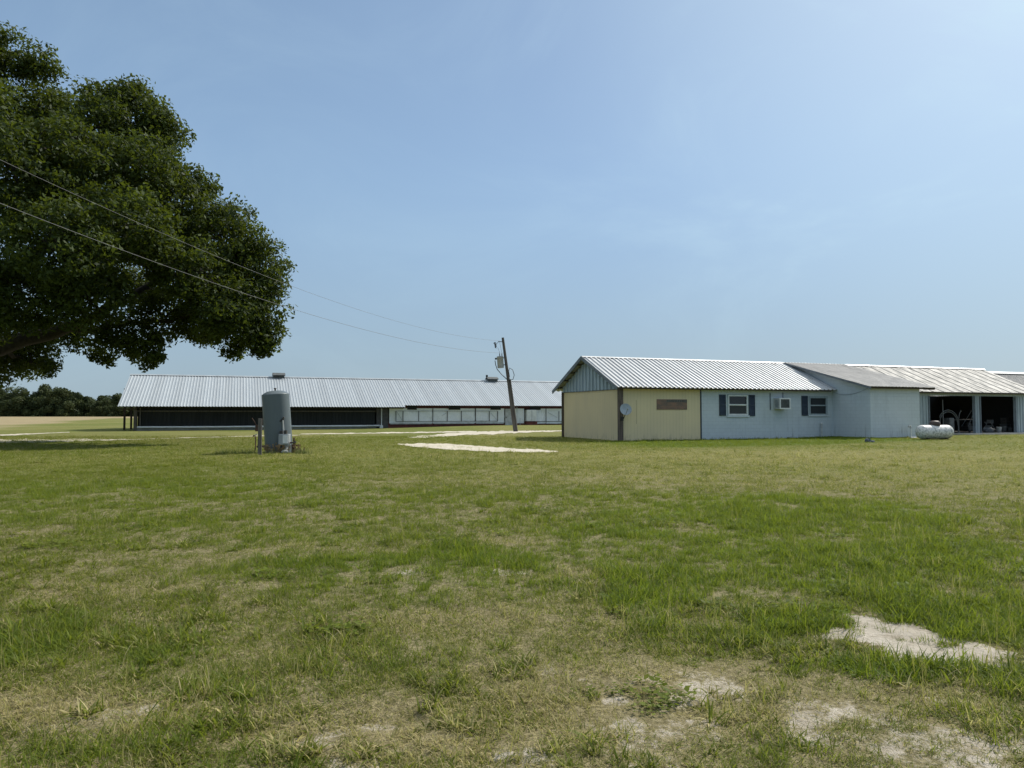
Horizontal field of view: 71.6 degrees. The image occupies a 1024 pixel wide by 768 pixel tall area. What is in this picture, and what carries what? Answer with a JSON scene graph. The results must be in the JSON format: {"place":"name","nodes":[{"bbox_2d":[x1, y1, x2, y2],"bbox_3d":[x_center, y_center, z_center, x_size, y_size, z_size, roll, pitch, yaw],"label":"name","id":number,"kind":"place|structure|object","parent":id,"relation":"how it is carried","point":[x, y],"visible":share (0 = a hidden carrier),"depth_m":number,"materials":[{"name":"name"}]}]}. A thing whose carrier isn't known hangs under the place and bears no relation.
{"place":"outdoors","nodes":[
{"label":"outdoors","id":0,"kind":"place"},
{"bbox_2d":[1,432,64,435],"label":"sandy track","id":1,"kind":"structure","parent":0,"point":[26,433],"depth_m":48.75,"materials":[{"name":"beige sand"}]},
{"bbox_2d":[0,435,263,442],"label":"sandy track","id":2,"kind":"structure","parent":0,"point":[3,441],"depth_m":39.62,"materials":[{"name":"beige sand"}]},
{"bbox_2d":[215,447,319,453],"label":"rank grass","id":3,"kind":"structure","parent":0,"point":[244,452],"depth_m":26.05,"materials":[{"name":"green plant"}]},
{"bbox_2d":[312,431,476,433],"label":"sandy track","id":4,"kind":"structure","parent":0,"point":[398,432],"depth_m":53.58,"materials":[{"name":"beige sand"}]},
{"bbox_2d":[400,443,555,451],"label":"sandy track","id":5,"kind":"structure","parent":0,"point":[464,447],"depth_m":29.64,"materials":[{"name":"beige sand"}]},
{"bbox_2d":[414,430,561,437],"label":"sandy track","id":6,"kind":"structure","parent":0,"point":[474,433],"depth_m":53.65,"materials":[{"name":"beige sand"}]},
{"bbox_2d":[0,416,1023,767],"bbox_3d":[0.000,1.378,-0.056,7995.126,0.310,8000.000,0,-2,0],"label":"ground","id":7,"kind":"structure","parent":0,"point":[114,426],"depth_m":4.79,"materials":[{"name":"green plant"}]},
{"bbox_2d":[0,386,18,416],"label":"broadleaf tree","id":8,"kind":"object","parent":7,"relation":"on","point":[3,391],"visible":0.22,"depth_m":288.81,"materials":[{"name":"green plant"}]},
{"bbox_2d":[0,392,25,416],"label":"broadleaf tree","id":9,"kind":"object","parent":7,"relation":"on","point":[5,406],"visible":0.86,"depth_m":280.67,"materials":[{"name":"green plant"}]},
{"bbox_2d":[7,386,36,416],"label":"broadleaf tree","id":10,"kind":"object","parent":7,"relation":"on","point":[25,391],"visible":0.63,"depth_m":283.00,"materials":[{"name":"green plant"}]},
{"bbox_2d":[22,391,44,416],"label":"broadleaf tree","id":11,"kind":"object","parent":7,"relation":"on","point":[33,394],"visible":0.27,"depth_m":283.77,"materials":[{"name":"green plant"}]},
{"bbox_2d":[24,384,61,416],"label":"broadleaf tree","id":12,"kind":"object","parent":7,"relation":"on","point":[43,390],"visible":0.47,"depth_m":282.59,"materials":[{"name":"green plant"}]},
{"bbox_2d":[38,388,68,416],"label":"broadleaf tree","id":13,"kind":"object","parent":7,"relation":"on","point":[53,397],"visible":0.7,"depth_m":280.05,"materials":[{"name":"green plant"}]},
{"bbox_2d":[54,388,82,416],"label":"broadleaf tree","id":14,"kind":"object","parent":7,"relation":"on","point":[67,408],"visible":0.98,"depth_m":280.14,"materials":[{"name":"green plant"}]},
{"bbox_2d":[55,391,89,416],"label":"broadleaf tree","id":15,"kind":"object","parent":7,"relation":"on","point":[76,397],"visible":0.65,"depth_m":283.57,"materials":[{"name":"green plant"}]},
{"bbox_2d":[77,396,91,416],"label":"broadleaf tree","id":16,"kind":"object","parent":7,"relation":"on","point":[85,398],"visible":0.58,"depth_m":285.54,"materials":[{"name":"green plant"}]},
{"bbox_2d":[82,397,95,416],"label":"broadleaf tree","id":17,"kind":"object","parent":7,"relation":"on","point":[87,405],"visible":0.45,"depth_m":285.19,"materials":[{"name":"green plant"}]},
{"bbox_2d":[90,400,110,416],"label":"broadleaf tree","id":18,"kind":"object","parent":7,"relation":"on","point":[96,409],"visible":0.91,"depth_m":279.57,"materials":[{"name":"green plant"}]},
{"bbox_2d":[97,395,108,402],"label":"broadleaf tree","id":19,"kind":"object","parent":7,"relation":"on","point":[100,397],"visible":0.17,"depth_m":297.67,"materials":[{"name":"green plant"}]},
{"bbox_2d":[100,398,115,415],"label":"broadleaf tree","id":20,"kind":"object","parent":7,"relation":"on","point":[107,402],"visible":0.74,"depth_m":281.50,"materials":[{"name":"green plant"}]},
{"bbox_2d":[102,393,123,406],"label":"broadleaf tree","id":21,"kind":"object","parent":7,"relation":"on","point":[110,397],"visible":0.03,"depth_m":297.44,"materials":[{"name":"green plant"}]},
{"bbox_2d":[107,394,129,416],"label":"broadleaf tree","id":22,"kind":"object","parent":7,"relation":"on","point":[115,400],"visible":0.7,"depth_m":277.02,"materials":[{"name":"green plant"}]},
{"bbox_2d":[126,406,137,416],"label":"broadleaf tree","id":23,"kind":"object","parent":7,"relation":"on","point":[132,412],"visible":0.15,"depth_m":280.50,"materials":[{"name":"green plant"}]},
{"bbox_2d":[0,20,298,387],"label":"oak tree","id":24,"kind":"object","parent":7,"relation":"on","point":[48,134],"visible":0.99,"depth_m":33.64,"materials":[{"name":"green plant"}]},
{"bbox_2d":[252,418,261,454],"bbox_3d":[-9.040,1.959,25.140,0.353,1.522,0.120,1,-2,-15],"label":"wooden post","id":25,"kind":"object","parent":7,"relation":"on","point":[258,427],"visible":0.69,"depth_m":25.12,"materials":[{"name":"wood"}]},
{"bbox_2d":[256,388,295,452],"bbox_3d":[-8.797,1.433,26.859,1.172,2.585,1.485,2,-3,-42],"label":"pressure tank","id":26,"kind":"object","parent":7,"relation":"on","point":[276,417],"visible":0.87,"depth_m":26.57,"materials":[{"name":"metal"}]},
{"bbox_2d":[262,442,304,452],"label":"dry weeds","id":27,"kind":"object","parent":7,"relation":"on","point":[267,448],"visible":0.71,"depth_m":26.39,"materials":[{"name":"green plant"}]},
{"bbox_2d":[118,373,561,430],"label":"poultry barn","id":28,"kind":"structure","parent":7,"relation":"on","point":[162,402],"depth_m":66.81,"materials":[{"name":"metal"}]},
{"bbox_2d":[505,409,511,424],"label":"door","id":29,"kind":"structure","parent":28,"relation":"in","point":[508,419],"depth_m":71.24,"materials":[{"name":"metal"}]},
{"bbox_2d":[494,337,517,430],"bbox_3d":[-0.509,0.151,56.527,1.967,7.744,0.530,0,-2,0],"label":"utility pole","id":30,"kind":"object","parent":7,"relation":"on","point":[500,362],"visible":0.98,"depth_m":56.46,"materials":[{"name":"brown wood"}]},
{"bbox_2d":[0,203,492,352],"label":"power line","id":31,"kind":"object","parent":30,"relation":"attached to","point":[209,281],"visible":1,"depth_m":26.69,"materials":[{"name":"grey metal"}]},
{"bbox_2d":[1,160,495,340],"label":"power line","id":32,"kind":"object","parent":30,"relation":"attached to","point":[200,249],"visible":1,"depth_m":26.06,"materials":[{"name":"grey metal"}]},
{"bbox_2d":[552,356,1023,440],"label":"farm building","id":33,"kind":"structure","parent":7,"relation":"on","point":[677,399],"depth_m":41.65,"materials":[{"name":"blue"}]},
{"bbox_2d":[620,404,631,420],"bbox_3d":[5.951,1.488,37.440,0.714,0.920,0.525,-2,-3,40],"label":"satellite dish","id":34,"kind":"object","parent":33,"relation":"attached to","point":[625,409],"visible":1,"depth_m":37.48,"materials":[{"name":"metal"}]},
{"bbox_2d":[657,399,686,409],"bbox_3d":[8.793,1.124,39.014,1.938,0.563,0.042,1,-2,-21],"label":"boarded window","id":35,"kind":"structure","parent":33,"relation":"in","point":[662,404],"depth_m":39.00,"materials":[{"name":"brown wood"}]},
{"bbox_2d":[727,394,749,416],"bbox_3d":[12.911,1.237,40.630,1.562,1.313,0.150,1,-2,-21],"label":"window frame","id":36,"kind":"structure","parent":33,"relation":"in","point":[737,404],"depth_m":40.64,"materials":[{"name":"white paint"}]},
{"bbox_2d":[773,398,790,408],"bbox_3d":[15.723,1.146,41.464,0.806,0.643,0.635,1,-2,-21],"label":"air conditioner","id":37,"kind":"object","parent":33,"relation":"attached to","point":[782,403],"visible":1,"depth_m":41.21,"materials":[{"name":"white paint"}]},
{"bbox_2d":[808,396,828,415],"bbox_3d":[18.402,1.338,42.733,1.534,1.219,0.150,1,-2,-21],"label":"window frame","id":38,"kind":"structure","parent":33,"relation":"in","point":[818,405],"depth_m":42.76,"materials":[{"name":"grey"}]},
{"bbox_2d":[942,400,943,424],"bbox_3d":[28.571,2.154,47.074,0.240,2.201,0.234,1,-2,-21],"label":"white pole","id":39,"kind":"object","parent":33,"relation":"on","point":[942,413],"visible":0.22,"depth_m":47.07,"materials":[{"name":"metal"}]},
{"bbox_2d":[939,410,958,431],"bbox_3d":[29.324,2.499,47.671,1.869,1.562,0.055,1,-2,-21],"label":"hoop frame","id":40,"kind":"object","parent":33,"relation":"on","point":[952,413],"visible":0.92,"depth_m":47.75,"materials":[{"name":"paint"}]},
{"bbox_2d":[944,418,953,429],"bbox_3d":[29.385,2.780,47.726,0.440,1.000,0.420,1,-2,-21],"label":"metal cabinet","id":41,"kind":"object","parent":33,"relation":"on","point":[949,421],"visible":0.64,"depth_m":47.57,"materials":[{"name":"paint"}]},
{"bbox_2d":[960,410,972,431],"bbox_3d":[31.673,2.584,49.240,0.965,1.515,0.650,1,-2,-21],"label":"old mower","id":42,"kind":"object","parent":33,"relation":"on","point":[968,427],"visible":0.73,"depth_m":49.07,"materials":[{"name":"metal"}]},
{"bbox_2d":[982,427,995,431],"bbox_3d":[33.165,3.227,49.377,1.068,0.502,0.696,1,-2,-21],"label":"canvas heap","id":43,"kind":"object","parent":33,"relation":"on","point":[988,429],"visible":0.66,"depth_m":49.17,"materials":[{"name":"grey fabric"}]},
{"bbox_2d":[915,421,953,439],"bbox_3d":[22.549,2.465,37.912,2.140,1.025,0.748,1,-2,-14],"label":"propane tank","id":44,"kind":"object","parent":7,"relation":"on","point":[934,430],"visible":1,"depth_m":37.62,"materials":[{"name":"metal"}]},
{"bbox_2d":[954,432,1023,434],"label":"concrete apron","id":45,"kind":"object","parent":7,"relation":"on","point":[1006,433],"visible":0.43,"depth_m":46.37,"materials":[{"name":"grey concrete"}]},
{"bbox_2d":[976,371,1023,392],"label":"metal shed","id":46,"kind":"structure","parent":7,"relation":"on","point":[1017,377],"depth_m":92.97,"materials":[{"name":"white paint"}]},
{"bbox_2d":[0,0,1023,400],"label":"sky","id":47,"kind":"structure","parent":0,"point":[563,181],"materials":[{"name":"blue"}]},
{"bbox_2d":[635,436,817,440],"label":"rank grass","id":48,"kind":"structure","parent":0,"point":[725,438],"depth_m":40.14,"materials":[{"name":"green plant"}]},
{"bbox_2d":[984,420,994,428],"bbox_3d":[33.728,2.957,50.202,0.760,0.867,0.542,1,-2,-21],"label":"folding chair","id":49,"kind":"object","parent":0,"point":[989,421],"visible":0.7,"depth_m":50.17,"materials":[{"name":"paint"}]},
{"bbox_2d":[996,427,1001,431],"bbox_3d":[33.601,3.148,49.020,0.360,0.370,0.354,1,-2,-21],"label":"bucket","id":50,"kind":"object","parent":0,"point":[998,429],"visible":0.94,"depth_m":48.91,"materials":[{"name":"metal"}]},
{"bbox_2d":[1000,426,1006,431],"bbox_3d":[34.456,3.151,49.777,0.414,0.426,0.408,1,-2,-21],"label":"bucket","id":51,"kind":"object","parent":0,"point":[1004,428],"visible":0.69,"depth_m":49.63,"materials":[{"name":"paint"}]}
]}

